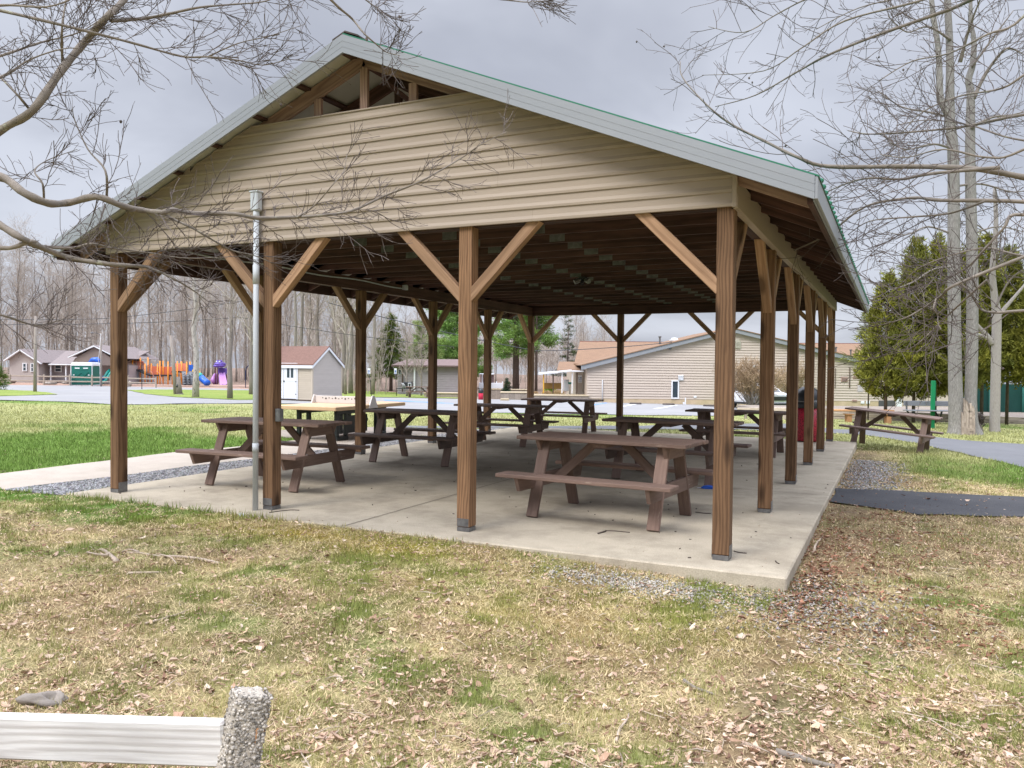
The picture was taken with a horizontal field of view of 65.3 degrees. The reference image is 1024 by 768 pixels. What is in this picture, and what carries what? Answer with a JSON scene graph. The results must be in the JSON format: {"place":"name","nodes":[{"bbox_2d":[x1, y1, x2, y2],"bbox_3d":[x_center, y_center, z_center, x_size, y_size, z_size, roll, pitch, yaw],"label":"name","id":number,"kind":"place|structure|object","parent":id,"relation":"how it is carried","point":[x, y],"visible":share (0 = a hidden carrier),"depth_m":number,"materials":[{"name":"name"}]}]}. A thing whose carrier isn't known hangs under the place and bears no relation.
{"place":"outdoors","nodes":[
{"label":"outdoors","id":0,"kind":"place"},
{"bbox_2d":[70,362,99,385],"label":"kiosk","id":1,"kind":"object","parent":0,"point":[83,369],"visible":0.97,"depth_m":77.21,"materials":[{"name":"plastic"}]},
{"bbox_2d":[72,367,90,384],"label":"door","id":2,"kind":"structure","parent":1,"relation":"in","point":[76,371],"depth_m":77.16,"materials":[{"name":"green plastic"}]},
{"bbox_2d":[0,385,737,415],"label":"road","id":3,"kind":"structure","parent":0,"point":[86,394],"depth_m":41.62,"materials":[{"name":"asphalt"}]},
{"bbox_2d":[0,390,53,395],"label":"grass island","id":4,"kind":"structure","parent":3,"relation":"on","point":[12,392],"depth_m":43.76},
{"bbox_2d":[33,316,36,391],"bbox_3d":[-28.177,-1.564,47.216,0.235,4.910,0.199,1,1,0],"label":"utility pole","id":5,"kind":"object","parent":4,"relation":"on","point":[35,363],"visible":0.79,"depth_m":47.16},
{"bbox_2d":[734,384,785,407],"bbox_3d":[15.563,0.782,50.939,1.930,1.640,4.500,0,1,-22],"label":"parked car","id":6,"kind":"object","parent":3,"relation":"on","point":[779,397],"visible":0.06,"depth_m":49.46,"materials":[{"name":"white paint"}]},
{"bbox_2d":[0,367,1023,767],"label":"ground","id":7,"kind":"structure","parent":0,"point":[604,643],"depth_m":4.96,"materials":[{"name":"plant"}]},
{"bbox_2d":[0,232,28,373],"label":"woodland tree","id":8,"kind":"object","parent":7,"relation":"on","point":[6,299],"visible":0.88,"depth_m":105.38,"materials":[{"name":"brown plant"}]},
{"bbox_2d":[3,237,40,348],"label":"woodland tree","id":9,"kind":"object","parent":7,"relation":"on","point":[24,276],"visible":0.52,"depth_m":123.10,"materials":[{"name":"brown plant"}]},
{"bbox_2d":[0,211,45,350],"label":"woodland tree","id":10,"kind":"object","parent":7,"relation":"on","point":[19,267],"visible":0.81,"depth_m":107.79,"materials":[{"name":"grey plant"}]},
{"bbox_2d":[6,257,51,342],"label":"woodland tree","id":11,"kind":"object","parent":7,"relation":"on","point":[30,299],"visible":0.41,"depth_m":129.34,"materials":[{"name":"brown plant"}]},
{"bbox_2d":[8,222,67,333],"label":"woodland tree","id":12,"kind":"object","parent":7,"relation":"on","point":[36,307],"visible":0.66,"depth_m":109.06,"materials":[{"name":"grey plant"}]},
{"bbox_2d":[15,690,68,709],"bbox_3d":[-2.157,1.466,3.681,0.216,0.106,0.121,0,1,-9],"label":"field rock","id":13,"kind":"object","parent":7,"relation":"on","point":[42,699],"visible":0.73,"depth_m":3.65,"materials":[{"name":"stone"}]},
{"bbox_2d":[24,255,62,349],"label":"woodland tree","id":14,"kind":"object","parent":7,"relation":"on","point":[49,290],"visible":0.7,"depth_m":108.76,"materials":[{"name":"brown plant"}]},
{"bbox_2d":[18,252,69,349],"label":"woodland tree","id":15,"kind":"object","parent":7,"relation":"on","point":[54,345],"visible":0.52,"depth_m":111.72,"materials":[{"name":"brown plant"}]},
{"bbox_2d":[33,262,102,350],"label":"woodland tree","id":16,"kind":"object","parent":7,"relation":"on","point":[81,307],"visible":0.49,"depth_m":109.91,"materials":[{"name":"grey plant"}]},
{"bbox_2d":[45,228,94,349],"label":"woodland tree","id":17,"kind":"object","parent":7,"relation":"on","point":[64,331],"visible":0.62,"depth_m":107.67,"materials":[{"name":"grey plant"}]},
{"bbox_2d":[48,234,102,350],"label":"woodland tree","id":18,"kind":"object","parent":7,"relation":"on","point":[73,292],"visible":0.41,"depth_m":112.38,"materials":[{"name":"grey plant"}]},
{"bbox_2d":[4,374,156,387],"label":"split rail fence","id":19,"kind":"object","parent":7,"relation":"on","point":[70,377],"visible":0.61,"depth_m":76.68,"materials":[{"name":"wood"}]},
{"bbox_2d":[3,345,158,383],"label":"bungalow","id":20,"kind":"object","parent":7,"relation":"on","point":[54,362],"visible":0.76,"depth_m":83.33,"materials":[{"name":"paint"}]},
{"bbox_2d":[77,264,108,344],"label":"woodland tree","id":21,"kind":"object","parent":7,"relation":"on","point":[91,311],"visible":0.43,"depth_m":126.57,"materials":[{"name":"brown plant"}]},
{"bbox_2d":[79,270,109,344],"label":"woodland tree","id":22,"kind":"object","parent":7,"relation":"on","point":[96,329],"visible":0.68,"depth_m":119.22,"materials":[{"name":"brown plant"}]},
{"bbox_2d":[0,686,272,767],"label":"rail fence","id":23,"kind":"object","parent":7,"relation":"on","point":[234,737],"visible":1,"depth_m":2.76,"materials":[{"name":"white wood"}]},
{"bbox_2d":[127,269,167,347],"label":"woodland tree","id":24,"kind":"object","parent":7,"relation":"on","point":[134,313],"visible":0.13,"depth_m":99.06,"materials":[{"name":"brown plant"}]},
{"bbox_2d":[129,271,175,364],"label":"woodland tree","id":25,"kind":"object","parent":7,"relation":"on","point":[149,340],"visible":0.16,"depth_m":99.19,"materials":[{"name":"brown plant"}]},
{"bbox_2d":[139,277,176,360],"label":"woodland tree","id":26,"kind":"object","parent":7,"relation":"on","point":[158,316],"visible":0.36,"depth_m":118.98,"materials":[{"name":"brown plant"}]},
{"bbox_2d":[141,277,187,379],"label":"woodland tree","id":27,"kind":"object","parent":7,"relation":"on","point":[167,326],"visible":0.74,"depth_m":103.79,"materials":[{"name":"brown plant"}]},
{"bbox_2d":[122,549,217,563],"bbox_3d":[-2.771,1.401,6.442,0.963,0.041,0.239,1,1,26],"label":"fallen branch","id":28,"kind":"object","parent":7,"relation":"on","point":[171,556],"visible":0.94,"depth_m":6.48,"materials":[{"name":"brown wood"}]},
{"bbox_2d":[0,438,354,488],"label":"walkway","id":29,"kind":"structure","parent":7,"relation":"on","point":[99,469],"depth_m":11.83,"materials":[{"name":"concrete"}]},
{"bbox_2d":[154,276,200,361],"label":"woodland tree","id":30,"kind":"object","parent":7,"relation":"on","point":[188,285],"visible":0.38,"depth_m":113.24,"materials":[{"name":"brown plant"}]},
{"bbox_2d":[161,275,204,370],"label":"woodland tree","id":31,"kind":"object","parent":7,"relation":"on","point":[187,348],"visible":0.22,"depth_m":102.59,"materials":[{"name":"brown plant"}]},
{"bbox_2d":[132,384,248,386],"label":"mulch bed","id":32,"kind":"object","parent":7,"relation":"on","point":[216,385],"visible":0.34,"depth_m":84.70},
{"bbox_2d":[132,355,210,385],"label":"play structure","id":33,"kind":"object","parent":32,"relation":"on","point":[184,375],"visible":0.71,"depth_m":85.96,"materials":[{"name":"orange plastic"}]},
{"bbox_2d":[211,360,226,384],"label":"play tower","id":34,"kind":"structure","parent":32,"relation":"on","point":[221,378],"depth_m":90.43,"materials":[{"name":"purple plastic"}]},
{"bbox_2d":[130,389,252,399],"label":"grass verge","id":35,"kind":"object","parent":7,"relation":"on","point":[237,394],"depth_m":51.76,"materials":[{"name":"plant"}]},
{"bbox_2d":[169,335,182,393],"bbox_3d":[-20.402,-0.945,48.717,0.845,4.032,1.365,1,1,0],"label":"trunk","id":36,"kind":"object","parent":35,"relation":"on","point":[177,387],"visible":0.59,"depth_m":48.53,"materials":[{"name":"grey plant"}]},
{"bbox_2d":[155,162,216,396],"bbox_3d":[-17.113,-5.501,43.613,4.406,13.088,4.057,1,1,26],"label":"park tree","id":37,"kind":"object","parent":35,"relation":"on","point":[195,389],"visible":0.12,"depth_m":43.40,"materials":[{"name":"grey plant"}]},
{"bbox_2d":[227,285,252,393],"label":"park tree","id":38,"kind":"object","parent":35,"relation":"on","point":[250,320],"visible":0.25,"depth_m":54.52,"materials":[{"name":"grey plant"}]},
{"bbox_2d":[185,281,220,375],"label":"woodland tree","id":39,"kind":"object","parent":7,"relation":"on","point":[204,358],"visible":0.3,"depth_m":99.48,"materials":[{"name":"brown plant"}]},
{"bbox_2d":[189,282,227,373],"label":"woodland tree","id":40,"kind":"object","parent":7,"relation":"on","point":[212,335],"visible":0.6,"depth_m":113.06,"materials":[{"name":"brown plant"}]},
{"bbox_2d":[186,279,247,398],"bbox_3d":[-14.736,-4.828,41.310,3.883,11.876,4.194,1,1,26],"label":"park tree","id":41,"kind":"object","parent":7,"relation":"on","point":[230,379],"visible":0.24,"depth_m":41.63,"materials":[{"name":"grey plant"}]},
{"bbox_2d":[216,282,247,381],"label":"woodland tree","id":42,"kind":"object","parent":7,"relation":"on","point":[234,331],"visible":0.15,"depth_m":104.80,"materials":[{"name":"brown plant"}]},
{"bbox_2d":[5,428,502,494],"bbox_3d":[-2.956,1.255,15.499,1.031,0.100,13.120,1,1,26],"label":"gravel strip","id":43,"kind":"object","parent":7,"relation":"on","point":[194,473],"visible":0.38,"depth_m":11.53,"materials":[{"name":"gravel"}]},
{"bbox_2d":[0,0,576,357],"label":"beech tree","id":44,"kind":"object","parent":7,"relation":"on","point":[63,66],"visible":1,"depth_m":5.63,"materials":[{"name":"grey plant"}]},
{"bbox_2d":[282,292,300,345],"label":"woodland tree","id":45,"kind":"object","parent":7,"relation":"on","point":[284,319],"visible":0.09,"depth_m":98.86,"materials":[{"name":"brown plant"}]},
{"bbox_2d":[0,298,612,393],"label":"undergrowth","id":46,"kind":"object","parent":7,"relation":"on","point":[377,381],"visible":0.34,"depth_m":106.62,"materials":[{"name":"plant"}]},
{"bbox_2d":[281,346,344,400],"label":"garden shed","id":47,"kind":"structure","parent":7,"relation":"on","point":[307,372],"depth_m":41.55,"materials":[{"name":"beige"}]},
{"bbox_2d":[283,368,295,398],"bbox_3d":[-11.510,-0.149,41.409,0.850,1.840,0.070,1,1,25],"label":"door","id":48,"kind":"structure","parent":47,"relation":"in","point":[289,381],"depth_m":41.42,"materials":[{"name":"white paint"}]},
{"bbox_2d":[293,291,332,345],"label":"park tree","id":49,"kind":"object","parent":7,"relation":"on","point":[316,316],"visible":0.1,"depth_m":81.83,"materials":[{"name":"grey plant"}]},
{"bbox_2d":[297,293,332,345],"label":"woodland tree","id":50,"kind":"object","parent":7,"relation":"on","point":[307,313],"visible":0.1,"depth_m":82.52,"materials":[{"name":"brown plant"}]},
{"bbox_2d":[0,291,630,380],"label":"woodland","id":51,"kind":"object","parent":7,"relation":"on","point":[552,355],"visible":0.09,"depth_m":171.88,"materials":[{"name":"plant"}]},
{"bbox_2d":[309,296,368,393],"bbox_3d":[-13.716,-7.808,64.099,6.004,17.921,6.399,1,1,19],"label":"woodland tree","id":52,"kind":"object","parent":7,"relation":"on","point":[345,323],"visible":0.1,"depth_m":64.38,"materials":[{"name":"grey plant"}]},
{"bbox_2d":[326,296,367,392],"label":"park tree","id":53,"kind":"object","parent":7,"relation":"on","point":[343,349],"visible":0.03,"depth_m":70.73,"materials":[{"name":"grey plant"}]},
{"bbox_2d":[348,298,353,393],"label":"woodland tree","id":54,"kind":"object","parent":7,"relation":"on","point":[350,387],"depth_m":70.27,"materials":[{"name":"grey plant"}]},
{"bbox_2d":[281,427,445,444],"bbox_3d":[-3.787,1.169,18.900,3.955,0.063,4.800,1,1,26],"label":"bare patch","id":55,"kind":"object","parent":7,"relation":"on","point":[285,433],"visible":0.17,"depth_m":18.94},
{"bbox_2d":[281,394,404,440],"bbox_3d":[-3.733,0.706,17.705,1.552,0.925,2.800,1,1,22],"label":"table tennis","id":56,"kind":"object","parent":55,"relation":"on","point":[342,408],"visible":0.73,"depth_m":17.30,"materials":[{"name":"beige concrete"}]},
{"bbox_2d":[366,301,375,393],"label":"woodland tree","id":57,"kind":"object","parent":7,"relation":"on","point":[372,389],"visible":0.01,"depth_m":68.07,"materials":[{"name":"grey plant"}]},
{"bbox_2d":[366,312,410,390],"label":"spruce tree","id":58,"kind":"object","parent":7,"relation":"on","point":[390,335],"visible":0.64,"depth_m":84.09,"materials":[{"name":"plant"}]},
{"bbox_2d":[342,391,457,397],"bbox_3d":[-10.126,0.844,69.595,11.020,0.564,26.116,0,1,-14],"label":"grass margin","id":59,"kind":"object","parent":7,"relation":"on","point":[384,394],"depth_m":64.94,"materials":[{"name":"plant"}]},
{"bbox_2d":[388,320,422,395],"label":"park tree","id":60,"kind":"object","parent":7,"relation":"on","point":[407,349],"visible":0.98,"depth_m":64.08,"materials":[{"name":"grey plant"}]},
{"bbox_2d":[406,320,427,395],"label":"park tree","id":61,"kind":"object","parent":7,"relation":"on","point":[423,361],"visible":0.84,"depth_m":67.27,"materials":[{"name":"grey plant"}]},
{"bbox_2d":[391,359,457,394],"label":"grey house","id":62,"kind":"structure","parent":7,"relation":"on","point":[447,375],"depth_m":74.95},
{"bbox_2d":[405,317,446,358],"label":"pine tree","id":63,"kind":"object","parent":7,"relation":"on","point":[415,322],"visible":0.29,"depth_m":90.57,"materials":[{"name":"green plant"}]},
{"bbox_2d":[413,308,493,379],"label":"pine tree","id":64,"kind":"object","parent":7,"relation":"on","point":[450,325],"visible":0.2,"depth_m":98.92,"materials":[{"name":"green plant"}]},
{"bbox_2d":[67,427,856,592],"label":"concrete slab","id":65,"kind":"structure","parent":7,"relation":"on","point":[565,529],"depth_m":9.07,"materials":[{"name":"concrete"}]},
{"bbox_2d":[175,417,369,492],"bbox_3d":[-3.089,0.890,10.467,1.879,0.829,1.600,1,1,23],"label":"picnic table","id":66,"kind":"object","parent":65,"relation":"on","point":[306,456],"visible":0.85,"depth_m":10.31,"materials":[{"name":"brown paint"}]},
{"bbox_2d":[348,408,495,466],"bbox_3d":[-1.442,0.850,13.072,1.882,0.829,1.600,1,1,24],"label":"picnic table","id":67,"kind":"object","parent":65,"relation":"on","point":[401,432],"visible":0.82,"depth_m":12.91,"materials":[{"name":"paint"}]},
{"bbox_2d":[51,31,868,560],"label":"pavilion","id":68,"kind":"structure","parent":65,"relation":"on","point":[593,213],"depth_m":8.42,"materials":[{"name":"beige"}]},
{"bbox_2d":[444,403,558,446],"bbox_3d":[-0.197,0.814,16.233,1.879,0.788,1.600,1,1,24],"label":"picnic table","id":69,"kind":"object","parent":65,"relation":"on","point":[526,427],"visible":0.74,"depth_m":16.03,"materials":[{"name":"brown paint"}]},
{"bbox_2d":[520,398,606,432],"bbox_3d":[1.206,0.759,19.164,1.879,0.796,1.600,1,1,19],"label":"picnic table","id":70,"kind":"object","parent":65,"relation":"on","point":[589,408],"visible":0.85,"depth_m":19.00,"materials":[{"name":"brown paint"}]},
{"bbox_2d":[495,431,712,531],"bbox_3d":[1.031,0.977,8.398,1.879,0.829,1.600,1,1,30],"label":"picnic table","id":71,"kind":"object","parent":65,"relation":"on","point":[659,489],"visible":0.99,"depth_m":8.25,"materials":[{"name":"brown paint"}]},
{"bbox_2d":[596,416,751,485],"bbox_3d":[2.282,0.925,11.357,1.882,0.829,1.600,1,1,29],"label":"picnic table","id":72,"kind":"object","parent":65,"relation":"on","point":[618,452],"visible":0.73,"depth_m":11.20,"materials":[{"name":"paint"}]},
{"bbox_2d":[679,408,785,457],"bbox_3d":[4.234,0.888,14.857,1.882,0.788,1.600,1,1,27],"label":"picnic table","id":73,"kind":"object","parent":65,"relation":"on","point":[779,431],"visible":0.62,"depth_m":14.73,"materials":[{"name":"paint"}]},
{"bbox_2d":[797,387,816,441],"bbox_3d":[6.436,0.640,17.413,0.620,1.180,0.620,1,1,26],"label":"litter bin","id":74,"kind":"object","parent":65,"relation":"on","point":[800,433],"visible":0.23,"depth_m":17.20,"materials":[{"name":"red"}]},
{"bbox_2d":[0,493,1023,767],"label":"twig litter","id":75,"kind":"object","parent":7,"relation":"on","point":[672,649],"visible":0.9,"depth_m":4.23,"materials":[{"name":"wood"}]},
{"bbox_2d":[0,447,1023,767],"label":"leaf litter","id":76,"kind":"object","parent":7,"relation":"on","point":[816,723],"visible":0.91,"depth_m":4.20,"materials":[{"name":"plant"}]},
{"bbox_2d":[500,391,526,399],"bbox_3d":[0.285,1.051,61.757,2.369,0.888,2.100,1,1,0],"label":"stone planter","id":77,"kind":"object","parent":7,"relation":"on","point":[515,395],"visible":0.46,"depth_m":60.75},
{"bbox_2d":[492,316,550,388],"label":"tree","id":78,"kind":"object","parent":7,"relation":"on","point":[520,341],"visible":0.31,"depth_m":96.64,"materials":[{"name":"green plant"}]},
{"bbox_2d":[509,315,563,390],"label":"tree","id":79,"kind":"object","parent":7,"relation":"on","point":[550,339],"visible":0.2,"depth_m":95.63,"materials":[{"name":"green plant"}]},
{"bbox_2d":[534,394,588,401],"bbox_3d":[3.535,1.189,60.409,4.401,0.773,2.600,1,1,0],"label":"stone planter","id":80,"kind":"object","parent":7,"relation":"on","point":[574,396],"visible":0.35,"depth_m":59.16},
{"bbox_2d":[550,315,577,375],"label":"fir tree","id":81,"kind":"object","parent":7,"relation":"on","point":[568,347],"visible":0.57,"depth_m":105.85,"materials":[{"name":"plant"}]},
{"bbox_2d":[497,558,823,621],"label":"gravel","id":82,"kind":"structure","parent":7,"relation":"on","point":[653,583],"depth_m":6.08,"materials":[{"name":"gravel"}]},
{"bbox_2d":[538,329,947,406],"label":"clapboard hall","id":83,"kind":"structure","parent":7,"relation":"on","point":[676,370],"depth_m":59.60,"materials":[{"name":"beige"}]},
{"bbox_2d":[708,354,786,404],"bbox_3d":[14.601,-0.131,48.431,4.039,3.521,4.040,0,1,-20],"label":"bare shrub","id":84,"kind":"object","parent":7,"relation":"on","point":[747,383],"visible":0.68,"depth_m":48.35,"materials":[{"name":"beige plant"}]},
{"bbox_2d":[775,356,816,392],"bbox_3d":[20.414,-0.202,58.255,3.292,3.985,2.977,1,1,26],"label":"bare shrub","id":85,"kind":"object","parent":7,"relation":"on","point":[801,376],"visible":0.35,"depth_m":58.11,"materials":[{"name":"beige plant"}]},
{"bbox_2d":[775,748,834,767],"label":"fallen branch","id":86,"kind":"object","parent":7,"relation":"on","point":[782,752],"visible":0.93,"depth_m":3.43,"materials":[{"name":"brown wood"}]},
{"bbox_2d":[633,561,993,692],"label":"gravel","id":87,"kind":"structure","parent":7,"relation":"on","point":[831,624],"depth_m":5.53,"materials":[{"name":"gravel"}]},
{"bbox_2d":[636,0,1023,414],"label":"beech tree","id":88,"kind":"object","parent":7,"relation":"on","point":[956,169],"visible":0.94,"depth_m":7.65,"materials":[{"name":"grey plant"}]},
{"bbox_2d":[838,312,883,419],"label":"cedar tree","id":89,"kind":"object","parent":7,"relation":"on","point":[862,343],"visible":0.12,"depth_m":32.97,"materials":[{"name":"plant"}]},
{"bbox_2d":[838,459,921,490],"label":"gravel","id":90,"kind":"structure","parent":7,"relation":"on","point":[870,477],"depth_m":12.50,"materials":[{"name":"gravel"}]},
{"bbox_2d":[738,405,1023,423],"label":"road","id":91,"kind":"structure","parent":7,"relation":"on","point":[1016,418],"depth_m":33.80,"materials":[{"name":"asphalt"}]},
{"bbox_2d":[851,268,925,422],"bbox_3d":[14.566,-1.494,30.951,2.661,6.115,2.626,1,1,25],"label":"cedar tree","id":92,"kind":"object","parent":7,"relation":"on","point":[891,378],"visible":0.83,"depth_m":30.55,"materials":[{"name":"plant"}]},
{"bbox_2d":[839,406,943,452],"bbox_3d":[8.342,1.034,17.565,1.882,0.829,1.600,8,5,34],"label":"picnic table","id":93,"kind":"object","parent":7,"relation":"on","point":[924,433],"visible":0.88,"depth_m":17.41,"materials":[{"name":"paint"}]},
{"bbox_2d":[881,235,946,422],"bbox_3d":[16.114,-2.183,31.816,2.739,7.640,2.718,0,1,-28],"label":"cedar tree","id":94,"kind":"object","parent":7,"relation":"on","point":[919,250],"visible":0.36,"depth_m":31.25,"materials":[{"name":"plant"}]},
{"bbox_2d":[903,401,947,417],"bbox_3d":[14.408,0.876,27.043,2.178,0.578,0.590,1,1,0],"label":"metal bench","id":95,"kind":"object","parent":7,"relation":"on","point":[922,403],"visible":0.55,"depth_m":27.29,"materials":[{"name":"metal"}]},
{"bbox_2d":[836,0,1023,434],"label":"twin trunk tree","id":96,"kind":"object","parent":7,"relation":"on","point":[962,415],"visible":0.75,"depth_m":23.95,"materials":[{"name":"grey plant"}]},
{"bbox_2d":[930,381,935,427],"bbox_3d":[14.272,0.843,27.084,0.154,1.916,0.080,1,1,0],"label":"green post","id":97,"kind":"object","parent":7,"relation":"on","point":[933,395],"visible":0.79,"depth_m":27.04,"materials":[{"name":"metal"}]},
{"bbox_2d":[909,230,962,422],"bbox_3d":[17.242,-2.322,32.548,2.730,7.986,2.738,1,1,25],"label":"cedar tree","id":98,"kind":"object","parent":7,"relation":"on","point":[935,251],"visible":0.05,"depth_m":32.21,"materials":[{"name":"plant"}]},
{"bbox_2d":[931,244,990,396],"bbox_3d":[17.361,-1.968,30.849,2.426,7.148,2.605,1,1,22],"label":"cedar tree","id":99,"kind":"object","parent":7,"relation":"on","point":[943,362],"visible":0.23,"depth_m":30.57,"materials":[{"name":"plant"}]},
{"bbox_2d":[907,186,1023,432],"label":"single trunk tree","id":100,"kind":"object","parent":7,"relation":"on","point":[994,339],"visible":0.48,"depth_m":25.99,"materials":[{"name":"grey plant"}]},
{"bbox_2d":[961,229,1018,414],"bbox_3d":[18.652,-2.283,31.689,2.910,7.841,2.724,1,1,4],"label":"cedar tree","id":101,"kind":"object","parent":7,"relation":"on","point":[1006,338],"visible":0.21,"depth_m":31.27,"materials":[{"name":"plant"}]},
{"bbox_2d":[963,381,1023,411],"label":"screened fence","id":102,"kind":"object","parent":7,"relation":"on","point":[1016,400],"visible":0.14,"depth_m":37.98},
{"bbox_2d":[987,243,1023,424],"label":"cedar tree","id":103,"kind":"object","parent":7,"relation":"on","point":[1017,283],"visible":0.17,"depth_m":32.18,"materials":[{"name":"plant"}]},
{"bbox_2d":[1001,281,1023,382],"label":"cedar tree","id":104,"kind":"object","parent":7,"relation":"on","point":[1018,365],"visible":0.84,"depth_m":30.88,"materials":[{"name":"plant"}]},
{"bbox_2d":[0,0,1023,383],"label":"sky","id":105,"kind":"structure","parent":0,"point":[597,61],"materials":[{"name":"grey"}]},
{"bbox_2d":[406,423,1023,465],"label":"driveway","id":106,"kind":"structure","parent":0,"point":[1011,453],"depth_m":19.75,"materials":[{"name":"asphalt"}]},
{"bbox_2d":[830,488,1023,515],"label":"asphalt path","id":107,"kind":"structure","parent":0,"point":[943,503],"depth_m":9.89,"materials":[{"name":"asphalt"}]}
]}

